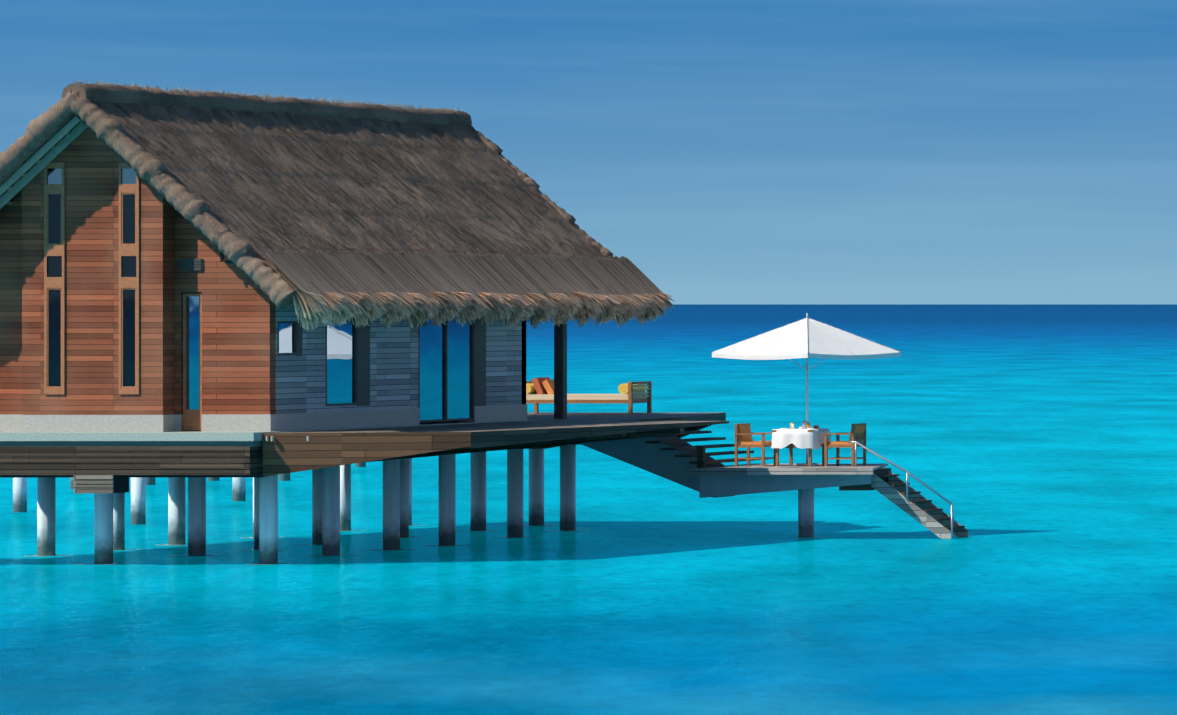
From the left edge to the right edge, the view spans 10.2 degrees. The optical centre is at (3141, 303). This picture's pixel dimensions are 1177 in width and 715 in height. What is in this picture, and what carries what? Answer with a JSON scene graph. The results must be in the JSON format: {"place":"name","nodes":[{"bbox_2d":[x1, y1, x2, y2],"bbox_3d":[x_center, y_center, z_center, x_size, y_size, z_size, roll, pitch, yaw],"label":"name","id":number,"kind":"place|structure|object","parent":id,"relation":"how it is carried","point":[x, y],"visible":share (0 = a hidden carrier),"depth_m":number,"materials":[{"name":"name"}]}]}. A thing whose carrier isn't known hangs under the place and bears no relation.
{"place":"outdoors","nodes":[
{"label":"outdoors","id":0,"kind":"place"},
{"bbox_2d":[0,304,1176,714],"bbox_3d":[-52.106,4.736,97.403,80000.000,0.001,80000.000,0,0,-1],"label":"lagoon water","id":1,"kind":"structure","parent":0,"point":[1036,444],"depth_m":95.68,"materials":[{"name":"blue liquid"}]},
{"bbox_2d":[13,444,809,564],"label":"piles","id":2,"kind":"object","parent":1,"relation":"in","point":[331,503],"visible":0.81,"depth_m":105.00,"materials":[{"name":"paint"}]},
{"bbox_2d":[218,412,728,476],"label":"timber deck","id":3,"kind":"structure","parent":2,"relation":"on","point":[287,452],"depth_m":98.98,"materials":[{"name":"brown wood"}]},
{"bbox_2d":[0,420,534,492],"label":"slab and fascia","id":4,"kind":"structure","parent":3,"relation":"on","point":[101,462],"depth_m":96.47,"materials":[{"name":"concrete"}]},
{"bbox_2d":[0,127,566,431],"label":"house walls","id":5,"kind":"structure","parent":4,"relation":"on","point":[131,300],"depth_m":97.32,"materials":[{"name":"red wood"}]},
{"bbox_2d":[0,115,291,306],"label":"roof timbers","id":6,"kind":"object","parent":5,"relation":"on","point":[43,162],"visible":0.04,"depth_m":96.72,"materials":[{"name":"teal wood"}]},
{"bbox_2d":[0,84,612,308],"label":"thatch roof","id":7,"kind":"structure","parent":5,"relation":"on","point":[153,170],"depth_m":101.65,"materials":[{"name":"brown wicker"}]},
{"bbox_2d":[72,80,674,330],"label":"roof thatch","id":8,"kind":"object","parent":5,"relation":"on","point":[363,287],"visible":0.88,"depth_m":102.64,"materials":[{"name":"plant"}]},
{"bbox_2d":[526,377,651,413],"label":"daybed","id":9,"kind":"object","parent":3,"relation":"on","point":[539,390],"visible":0.9,"depth_m":114.06,"materials":[{"name":"beige fabric"}]},
{"bbox_2d":[579,426,767,497],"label":"deck stairs","id":10,"kind":"structure","parent":3,"relation":"attached to","point":[673,458],"depth_m":108.34,"materials":[{"name":"grey wood"}]},
{"bbox_2d":[690,445,887,536],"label":"lower platform","id":11,"kind":"structure","parent":1,"relation":"in","point":[728,480],"depth_m":107.74,"materials":[{"name":"paint"}]},
{"bbox_2d":[734,423,775,465],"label":"armchair","id":12,"kind":"object","parent":11,"relation":"on","point":[743,434],"visible":0.94,"depth_m":108.52,"materials":[{"name":"brown wood"}]},
{"bbox_2d":[771,421,831,465],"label":"dining table","id":13,"kind":"object","parent":11,"relation":"on","point":[805,435],"visible":1,"depth_m":108.39,"materials":[{"name":"white fabric"}]},
{"bbox_2d":[712,313,900,465],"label":"parasol","id":14,"kind":"object","parent":11,"relation":"on","point":[807,337],"visible":0.96,"depth_m":108.34,"materials":[{"name":"white fabric"}]},
{"bbox_2d":[823,423,866,465],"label":"armchair","id":15,"kind":"object","parent":11,"relation":"on","point":[858,433],"visible":0.96,"depth_m":108.55,"materials":[{"name":"brown wood"}]},
{"bbox_2d":[839,441,968,538],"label":"water stairs","id":16,"kind":"object","parent":11,"relation":"on","point":[887,483],"visible":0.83,"depth_m":108.10,"materials":[{"name":"grey wood"}]},
{"bbox_2d":[0,0,1176,303],"label":"sky","id":17,"kind":"structure","parent":0,"point":[733,151],"materials":[{"name":"blue"}]}
]}

